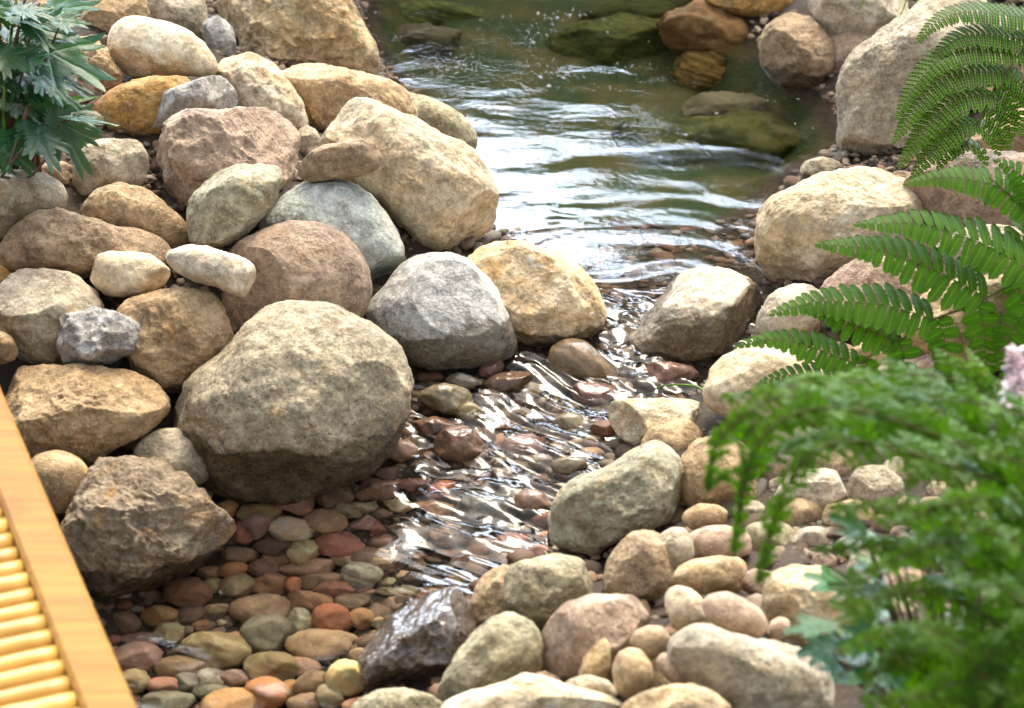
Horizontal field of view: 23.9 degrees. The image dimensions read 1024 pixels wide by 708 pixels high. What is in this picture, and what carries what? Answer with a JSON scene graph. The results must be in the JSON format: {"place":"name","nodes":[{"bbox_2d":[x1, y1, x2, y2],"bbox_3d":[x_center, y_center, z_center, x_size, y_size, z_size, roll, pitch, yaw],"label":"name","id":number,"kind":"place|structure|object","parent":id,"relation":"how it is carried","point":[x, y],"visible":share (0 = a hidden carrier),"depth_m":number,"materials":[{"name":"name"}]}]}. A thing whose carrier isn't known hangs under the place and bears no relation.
{"place":"outdoors","nodes":[
{"label":"outdoors","id":0,"kind":"place"},
{"bbox_2d":[86,0,836,707],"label":"stream water","id":1,"kind":"structure","parent":0,"point":[628,194],"depth_m":4.67,"materials":[{"name":"liquid"}]},
{"bbox_2d":[0,0,1023,707],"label":"ground","id":2,"kind":"structure","parent":0,"point":[846,696],"depth_m":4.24,"materials":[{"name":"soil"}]},
{"bbox_2d":[0,331,18,363],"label":"stone","id":3,"kind":"object","parent":2,"relation":"on","point":[9,351],"visible":1,"depth_m":4.16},
{"bbox_2d":[0,169,67,242],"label":"boulder","id":4,"kind":"object","parent":2,"relation":"on","point":[22,195],"visible":0.7,"depth_m":4.35,"materials":[{"name":"grey stone"}]},
{"bbox_2d":[0,268,103,364],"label":"boulder","id":5,"kind":"object","parent":2,"relation":"on","point":[35,304],"visible":0.69,"depth_m":4.20,"materials":[{"name":"grey stone"}]},
{"bbox_2d":[42,161,72,184],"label":"stone","id":6,"kind":"object","parent":2,"relation":"on","point":[65,175],"visible":0.41,"depth_m":4.49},
{"bbox_2d":[31,450,87,513],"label":"stone","id":7,"kind":"object","parent":2,"relation":"on","point":[61,474],"visible":0.68,"depth_m":3.98,"materials":[{"name":"stone"}]},
{"bbox_2d":[0,0,119,180],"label":"leafy plant","id":8,"kind":"object","parent":2,"relation":"on","point":[43,58],"visible":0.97,"depth_m":4.30,"materials":[{"name":"green plant"}]},
{"bbox_2d":[0,388,136,707],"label":"bamboo deck","id":9,"kind":"structure","parent":2,"relation":"on","point":[56,651],"depth_m":3.04,"materials":[{"name":"yellow wood"}]},
{"bbox_2d":[0,207,170,279],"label":"boulder","id":10,"kind":"object","parent":2,"relation":"on","point":[60,239],"visible":0.67,"depth_m":4.30,"materials":[{"name":"brown stone"}]},
{"bbox_2d":[5,363,170,465],"bbox_3d":[-0.744,0.107,4.145,0.317,0.179,0.223,0,30,0],"label":"boulder","id":11,"kind":"object","parent":2,"relation":"on","point":[88,415],"visible":0.88,"depth_m":4.08,"materials":[{"name":"beige stone"}]},
{"bbox_2d":[56,305,140,364],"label":"stone","id":12,"kind":"object","parent":11,"relation":"on","point":[92,335],"visible":0.96,"depth_m":4.15,"materials":[{"name":"stone"}]},
{"bbox_2d":[71,36,123,93],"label":"boulder","id":13,"kind":"object","parent":2,"relation":"on","point":[102,59],"visible":0.34,"depth_m":4.75,"materials":[{"name":"beige stone"}]},
{"bbox_2d":[72,138,148,195],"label":"boulder","id":14,"kind":"object","parent":2,"relation":"on","point":[111,160],"visible":0.73,"depth_m":4.47,"materials":[{"name":"stone"}]},
{"bbox_2d":[79,0,149,32],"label":"boulder","id":15,"kind":"object","parent":2,"relation":"on","point":[107,15],"visible":0.41,"depth_m":5.04,"materials":[{"name":"beige stone"}]},
{"bbox_2d":[81,182,188,244],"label":"boulder","id":16,"kind":"object","parent":2,"relation":"on","point":[121,204],"visible":0.73,"depth_m":4.38,"materials":[{"name":"beige stone"}]},
{"bbox_2d":[91,75,189,136],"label":"boulder","id":17,"kind":"object","parent":2,"relation":"on","point":[132,106],"visible":0.66,"depth_m":4.64,"materials":[{"name":"stone"}]},
{"bbox_2d":[152,75,237,127],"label":"stone","id":18,"kind":"object","parent":17,"relation":"on","point":[218,92],"visible":0.77,"depth_m":4.62,"materials":[{"name":"stone"}]},
{"bbox_2d":[60,455,235,591],"bbox_3d":[-0.599,0.305,4.015,0.281,0.292,0.238,0,30,0],"label":"boulder","id":19,"kind":"object","parent":2,"relation":"on","point":[128,520],"visible":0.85,"depth_m":3.92,"materials":[{"name":"stone"}]},
{"bbox_2d":[107,16,217,77],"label":"boulder","id":20,"kind":"object","parent":2,"relation":"on","point":[140,46],"visible":0.94,"depth_m":4.78,"materials":[{"name":"beige stone"}]},
{"bbox_2d":[132,427,208,486],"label":"stone","id":21,"kind":"object","parent":2,"relation":"on","point":[174,448],"visible":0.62,"depth_m":4.09,"materials":[{"name":"stone"}]},
{"bbox_2d":[117,286,233,393],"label":"boulder","id":22,"kind":"object","parent":2,"relation":"on","point":[184,333],"visible":0.78,"depth_m":4.18,"materials":[{"name":"beige stone"}]},
{"bbox_2d":[90,251,169,297],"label":"stone","id":23,"kind":"object","parent":22,"relation":"on","point":[122,274],"visible":0.98,"depth_m":4.25,"materials":[{"name":"stone"}]},
{"bbox_2d":[166,244,255,296],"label":"stone","id":24,"kind":"object","parent":22,"relation":"on","point":[232,274],"visible":1,"depth_m":4.19,"materials":[{"name":"stone"}]},
{"bbox_2d":[147,0,207,41],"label":"boulder","id":25,"kind":"object","parent":2,"relation":"on","point":[191,15],"visible":0.49,"depth_m":5.15,"materials":[{"name":"grey stone"}]},
{"bbox_2d":[203,15,236,55],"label":"stone","id":26,"kind":"object","parent":2,"relation":"on","point":[219,34],"visible":0.91,"depth_m":5.10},
{"bbox_2d":[156,106,300,209],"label":"boulder","id":27,"kind":"object","parent":2,"relation":"on","point":[197,148],"visible":0.78,"depth_m":4.48,"materials":[{"name":"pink stone"}]},
{"bbox_2d":[186,163,282,247],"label":"boulder","id":28,"kind":"object","parent":2,"relation":"on","point":[231,204],"visible":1,"depth_m":4.35,"materials":[{"name":"stone"}]},
{"bbox_2d":[216,52,308,129],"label":"boulder","id":29,"kind":"object","parent":2,"relation":"on","point":[254,79],"visible":0.62,"depth_m":4.82,"materials":[{"name":"stone"}]},
{"bbox_2d":[220,220,371,330],"bbox_3d":[-0.393,-0.133,4.380,0.279,0.225,0.230,0,30,0],"label":"boulder","id":30,"kind":"object","parent":2,"relation":"on","point":[300,260],"visible":0.63,"depth_m":4.30,"materials":[{"name":"stone"}]},
{"bbox_2d":[216,0,379,74],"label":"boulder","id":31,"kind":"object","parent":2,"relation":"on","point":[336,33],"visible":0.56,"depth_m":5.21,"materials":[{"name":"stone"}]},
{"bbox_2d":[298,125,320,152],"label":"stone","id":32,"kind":"object","parent":2,"relation":"on","point":[310,136],"visible":0.67,"depth_m":4.82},
{"bbox_2d":[316,684,343,699],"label":"pebble","id":33,"kind":"object","parent":2,"relation":"on","point":[324,691],"visible":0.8,"depth_m":3.69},
{"bbox_2d":[259,179,404,279],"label":"boulder","id":34,"kind":"object","parent":2,"relation":"on","point":[358,215],"visible":0.61,"depth_m":4.46,"materials":[{"name":"stone"}]},
{"bbox_2d":[298,138,382,181],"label":"stone","id":35,"kind":"object","parent":34,"relation":"on","point":[353,157],"visible":1,"depth_m":4.45,"materials":[{"name":"stone"}]},
{"bbox_2d":[282,63,417,129],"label":"boulder","id":36,"kind":"object","parent":2,"relation":"on","point":[326,92],"visible":0.58,"depth_m":4.92,"materials":[{"name":"beige stone"}]},
{"bbox_2d":[351,687,442,707],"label":"boulder","id":37,"kind":"object","parent":2,"relation":"on","point":[402,697],"visible":0.99,"depth_m":3.50,"materials":[{"name":"beige stone"}]},
{"bbox_2d":[390,439,418,457],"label":"pebble","id":38,"kind":"object","parent":2,"relation":"on","point":[405,448],"visible":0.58,"depth_m":4.23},
{"bbox_2d":[318,97,498,251],"bbox_3d":[-0.193,-0.344,4.676,0.344,0.307,0.275,24,38,35],"label":"boulder","id":39,"kind":"object","parent":2,"relation":"on","point":[425,184],"visible":0.87,"depth_m":4.56,"materials":[{"name":"stone"}]},
{"bbox_2d":[357,587,475,691],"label":"boulder","id":40,"kind":"object","parent":2,"relation":"on","point":[429,632],"visible":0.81,"depth_m":3.64,"materials":[{"name":"stone"}]},
{"bbox_2d":[409,92,477,148],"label":"boulder","id":41,"kind":"object","parent":2,"relation":"on","point":[443,118],"visible":0.55,"depth_m":5.07,"materials":[{"name":"beige stone"}]},
{"bbox_2d":[437,611,542,702],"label":"boulder","id":42,"kind":"object","parent":2,"relation":"on","point":[501,647],"visible":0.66,"depth_m":3.45,"materials":[{"name":"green stone"}]},
{"bbox_2d":[470,565,518,627],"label":"boulder","id":43,"kind":"object","parent":2,"relation":"on","point":[487,601],"visible":0.45,"depth_m":3.73,"materials":[{"name":"beige stone"}]},
{"bbox_2d":[484,371,531,391],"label":"pebble","id":44,"kind":"object","parent":2,"relation":"on","point":[507,381],"visible":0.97,"depth_m":4.38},
{"bbox_2d":[441,673,623,707],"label":"boulder","id":45,"kind":"object","parent":2,"relation":"on","point":[525,690],"visible":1,"depth_m":3.30,"materials":[{"name":"beige stone"}]},
{"bbox_2d":[612,648,653,698],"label":"stone","id":46,"kind":"object","parent":45,"relation":"on","point":[632,672],"visible":0.97,"depth_m":3.32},
{"bbox_2d":[513,488,551,508],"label":"pebble","id":47,"kind":"object","parent":2,"relation":"on","point":[529,498],"visible":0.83,"depth_m":4.11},
{"bbox_2d":[467,240,606,344],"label":"boulder","id":48,"kind":"object","parent":2,"relation":"on","point":[551,296],"visible":0.72,"depth_m":4.47,"materials":[{"name":"stone"}]},
{"bbox_2d":[503,553,592,627],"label":"boulder","id":49,"kind":"object","parent":2,"relation":"on","point":[538,591],"visible":0.86,"depth_m":3.65,"materials":[{"name":"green stone"}]},
{"bbox_2d":[368,213,784,693],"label":"bed gravel","id":50,"kind":"structure","parent":2,"relation":"on","point":[517,555],"depth_m":4.66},
{"bbox_2d":[173,300,413,503],"bbox_3d":[-0.379,0.085,4.193,0.416,0.375,0.364,0,30,0],"label":"boulder","id":51,"kind":"object","parent":50,"relation":"on","point":[280,402],"visible":0.96,"depth_m":4.07,"materials":[{"name":"stone"}]},
{"bbox_2d":[325,659,364,694],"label":"pebble","id":52,"kind":"object","parent":50,"relation":"on","point":[344,675],"visible":0.83,"depth_m":3.69,"materials":[{"name":"stone"}]},
{"bbox_2d":[412,416,456,433],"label":"pebble","id":53,"kind":"object","parent":50,"relation":"on","point":[433,425],"visible":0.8,"depth_m":4.28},
{"bbox_2d":[364,252,517,368],"bbox_3d":[-0.132,-0.072,4.469,0.285,0.238,0.237,0,30,0],"label":"boulder","id":54,"kind":"object","parent":50,"relation":"on","point":[439,310],"visible":0.82,"depth_m":4.39,"materials":[{"name":"grey stone"}]},
{"bbox_2d":[417,383,471,414],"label":"pebble","id":55,"kind":"object","parent":50,"relation":"on","point":[445,398],"visible":1,"depth_m":4.31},
{"bbox_2d":[433,424,483,460],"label":"pebble","id":56,"kind":"object","parent":50,"relation":"on","point":[460,442],"visible":0.98,"depth_m":4.22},
{"bbox_2d":[478,359,503,376],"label":"pebble","id":57,"kind":"object","parent":50,"relation":"on","point":[489,369],"visible":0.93,"depth_m":4.41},
{"bbox_2d":[551,456,586,472],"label":"pebble","id":58,"kind":"object","parent":50,"relation":"on","point":[566,464],"visible":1,"depth_m":4.19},
{"bbox_2d":[555,412,583,427],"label":"pebble","id":59,"kind":"object","parent":50,"relation":"on","point":[573,419],"visible":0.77,"depth_m":4.30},
{"bbox_2d":[573,382,611,398],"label":"pebble","id":60,"kind":"object","parent":50,"relation":"on","point":[592,390],"visible":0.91,"depth_m":4.36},
{"bbox_2d":[644,361,697,381],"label":"pebble","id":61,"kind":"object","parent":50,"relation":"on","point":[661,371],"visible":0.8,"depth_m":4.40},
{"bbox_2d":[547,338,610,376],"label":"stone","id":62,"kind":"object","parent":2,"relation":"on","point":[577,357],"visible":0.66,"depth_m":4.41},
{"bbox_2d":[565,674,616,697],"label":"stone","id":63,"kind":"object","parent":2,"relation":"on","point":[597,684],"visible":0.41,"depth_m":3.37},
{"bbox_2d":[541,593,650,682],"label":"boulder","id":64,"kind":"object","parent":2,"relation":"on","point":[574,631],"visible":0.81,"depth_m":3.45,"materials":[{"name":"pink stone"}]},
{"bbox_2d":[578,639,610,677],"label":"stone","id":65,"kind":"object","parent":64,"relation":"on","point":[596,660],"visible":0.94,"depth_m":3.41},
{"bbox_2d":[547,440,683,555],"bbox_3d":[0.171,0.234,3.950,0.200,0.192,0.195,13,32,21],"label":"boulder","id":66,"kind":"object","parent":2,"relation":"on","point":[600,510],"visible":0.97,"depth_m":3.88,"materials":[{"name":"stone"}]},
{"bbox_2d":[602,529,676,601],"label":"boulder","id":67,"kind":"object","parent":2,"relation":"on","point":[638,565],"visible":0.8,"depth_m":3.69,"materials":[{"name":"brown stone"}]},
{"bbox_2d":[608,397,700,446],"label":"boulder","id":68,"kind":"object","parent":2,"relation":"on","point":[631,420],"visible":0.71,"depth_m":4.21,"materials":[{"name":"beige stone"}]},
{"bbox_2d":[649,652,672,689],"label":"stone","id":69,"kind":"object","parent":2,"relation":"on","point":[660,680],"visible":0.09,"depth_m":3.44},
{"bbox_2d":[629,625,669,659],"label":"stone","id":70,"kind":"object","parent":69,"relation":"on","point":[650,642],"visible":0.85,"depth_m":3.42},
{"bbox_2d":[640,417,702,450],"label":"stone","id":71,"kind":"object","parent":2,"relation":"on","point":[677,433],"visible":0.45,"depth_m":4.16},
{"bbox_2d":[621,683,730,707],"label":"boulder","id":72,"kind":"object","parent":2,"relation":"on","point":[688,695],"visible":1,"depth_m":3.21,"materials":[{"name":"stone"}]},
{"bbox_2d":[658,527,694,568],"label":"stone","id":73,"kind":"object","parent":2,"relation":"on","point":[679,541],"visible":0.76,"depth_m":3.70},
{"bbox_2d":[664,585,706,630],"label":"stone","id":74,"kind":"object","parent":2,"relation":"on","point":[683,606],"visible":0.84,"depth_m":3.48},
{"bbox_2d":[629,266,763,360],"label":"boulder","id":75,"kind":"object","parent":2,"relation":"on","point":[698,313],"visible":0.69,"depth_m":4.45,"materials":[{"name":"stone"}]},
{"bbox_2d":[682,503,727,530],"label":"stone","id":76,"kind":"object","parent":2,"relation":"on","point":[698,516],"visible":0.84,"depth_m":3.85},
{"bbox_2d":[663,0,748,36],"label":"sunken stone","id":77,"kind":"object","parent":2,"relation":"on","point":[701,16],"visible":0.3,"depth_m":5.80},
{"bbox_2d":[673,555,746,595],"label":"stone","id":78,"kind":"object","parent":2,"relation":"on","point":[703,576],"visible":0.94,"depth_m":3.61,"materials":[{"name":"stone"}]},
{"bbox_2d":[681,436,758,507],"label":"boulder","id":79,"kind":"object","parent":2,"relation":"on","point":[694,458],"visible":0.39,"depth_m":3.92,"materials":[{"name":"beige stone"}]},
{"bbox_2d":[690,525,751,557],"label":"stone","id":80,"kind":"object","parent":2,"relation":"on","point":[711,540],"visible":0.67,"depth_m":3.73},
{"bbox_2d":[706,0,792,17],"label":"boulder","id":81,"kind":"object","parent":2,"relation":"on","point":[748,8],"visible":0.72,"depth_m":5.79,"materials":[{"name":"stone"}]},
{"bbox_2d":[667,623,834,707],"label":"boulder","id":82,"kind":"object","parent":2,"relation":"on","point":[735,670],"visible":0.9,"depth_m":3.27,"materials":[{"name":"grey stone"}]},
{"bbox_2d":[656,653,686,683],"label":"stone","id":83,"kind":"object","parent":82,"relation":"on","point":[669,672],"visible":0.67,"depth_m":3.32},
{"bbox_2d":[702,591,767,637],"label":"stone","id":84,"kind":"object","parent":82,"relation":"on","point":[730,612],"visible":0.87,"depth_m":3.38,"materials":[{"name":"stone"}]},
{"bbox_2d":[740,568,771,594],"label":"stone","id":85,"kind":"object","parent":2,"relation":"on","point":[749,583],"visible":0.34,"depth_m":3.65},
{"bbox_2d":[702,344,831,425],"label":"boulder","id":86,"kind":"object","parent":2,"relation":"on","point":[739,370],"visible":0.3,"depth_m":4.13,"materials":[{"name":"beige stone"}]},
{"bbox_2d":[746,521,793,548],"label":"stone","id":87,"kind":"object","parent":2,"relation":"on","point":[755,532],"visible":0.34,"depth_m":3.78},
{"bbox_2d":[767,617,789,640],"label":"stone","id":88,"kind":"object","parent":2,"relation":"on","point":[777,626],"visible":0.91,"depth_m":3.42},
{"bbox_2d":[755,283,823,344],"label":"boulder","id":89,"kind":"object","parent":2,"relation":"on","point":[765,321],"visible":0.54,"depth_m":4.38,"materials":[{"name":"stone"}]},
{"bbox_2d":[757,12,835,87],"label":"boulder","id":90,"kind":"object","parent":2,"relation":"on","point":[796,49],"visible":0.93,"depth_m":5.48,"materials":[{"name":"brown stone"}]},
{"bbox_2d":[780,498,823,525],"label":"stone","id":91,"kind":"object","parent":2,"relation":"on","point":[807,510],"visible":0.49,"depth_m":3.83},
{"bbox_2d":[761,564,849,645],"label":"boulder","id":92,"kind":"object","parent":2,"relation":"on","point":[788,594],"visible":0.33,"depth_m":3.47,"materials":[{"name":"stone"}]},
{"bbox_2d":[773,468,849,506],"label":"boulder","id":93,"kind":"object","parent":2,"relation":"on","point":[825,487],"visible":0.52,"depth_m":3.84,"materials":[{"name":"stone"}]},
{"bbox_2d":[790,526,833,545],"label":"stone","id":94,"kind":"object","parent":2,"relation":"on","point":[814,535],"visible":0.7,"depth_m":3.76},
{"bbox_2d":[800,157,842,175],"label":"stone","id":95,"kind":"object","parent":2,"relation":"on","point":[816,165],"visible":0.62,"depth_m":5.02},
{"bbox_2d":[814,447,856,471],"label":"stone","id":96,"kind":"object","parent":2,"relation":"on","point":[837,465],"visible":0.16,"depth_m":3.94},
{"bbox_2d":[754,166,924,281],"bbox_3d":[0.631,-0.239,4.651,0.332,0.238,0.251,0,30,0],"label":"boulder","id":97,"kind":"object","parent":2,"relation":"on","point":[794,223],"visible":0.66,"depth_m":4.57,"materials":[{"name":"beige stone"}]},
{"bbox_2d":[822,499,873,528],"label":"stone","id":98,"kind":"object","parent":2,"relation":"on","point":[826,521],"visible":0.22,"depth_m":3.80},
{"bbox_2d":[831,30,873,70],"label":"stone","id":99,"kind":"object","parent":2,"relation":"on","point":[847,42],"visible":0.38,"depth_m":5.47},
{"bbox_2d":[807,0,908,36],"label":"boulder","id":100,"kind":"object","parent":2,"relation":"on","point":[833,17],"visible":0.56,"depth_m":5.48,"materials":[{"name":"stone"}]},
{"bbox_2d":[699,346,1023,707],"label":"fern","id":101,"kind":"object","parent":2,"relation":"on","point":[905,411],"visible":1,"depth_m":2.69,"materials":[{"name":"green plant"}]},
{"bbox_2d":[820,256,923,335],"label":"boulder","id":102,"kind":"object","parent":2,"relation":"on","point":[857,272],"visible":0.26,"depth_m":4.36,"materials":[{"name":"beige stone"}]},
{"bbox_2d":[847,465,903,505],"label":"boulder","id":103,"kind":"object","parent":2,"relation":"on","point":[870,483],"visible":0.75,"depth_m":3.83,"materials":[{"name":"grey stone"}]},
{"bbox_2d":[733,158,1023,383],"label":"fern","id":104,"kind":"object","parent":2,"relation":"on","point":[983,256],"visible":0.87,"depth_m":4.07,"materials":[{"name":"green plant"}]},
{"bbox_2d":[783,344,1023,707],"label":"leafy plant","id":105,"kind":"object","parent":2,"relation":"on","point":[850,586],"visible":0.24,"depth_m":2.89,"materials":[{"name":"green plant"}]},
{"bbox_2d":[834,0,991,155],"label":"boulder","id":106,"kind":"object","parent":2,"relation":"on","point":[877,67],"visible":0.51,"depth_m":5.02,"materials":[{"name":"grey stone"}]},
{"bbox_2d":[909,352,969,382],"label":"stone","id":107,"kind":"object","parent":2,"relation":"on","point":[925,361],"visible":0.17,"depth_m":4.15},
{"bbox_2d":[892,0,1023,178],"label":"fern","id":108,"kind":"object","parent":2,"relation":"on","point":[1004,110],"visible":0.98,"depth_m":4.51,"materials":[{"name":"green plant"}]},
{"bbox_2d":[901,274,1023,373],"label":"boulder","id":109,"kind":"object","parent":2,"relation":"on","point":[999,299],"visible":0.19,"depth_m":4.15,"materials":[{"name":"beige stone"}]},
{"bbox_2d":[903,148,1023,230],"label":"boulder","id":110,"kind":"object","parent":2,"relation":"on","point":[950,202],"visible":0.38,"depth_m":4.54,"materials":[{"name":"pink stone"}]},
{"bbox_2d":[936,224,1023,277],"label":"boulder","id":111,"kind":"object","parent":2,"relation":"on","point":[1001,226],"visible":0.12,"depth_m":4.39,"materials":[{"name":"grey stone"}]},
{"bbox_2d":[969,108,1023,151],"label":"boulder","id":112,"kind":"object","parent":2,"relation":"on","point":[1017,144],"visible":0.15,"depth_m":4.76,"materials":[{"name":"brown stone"}]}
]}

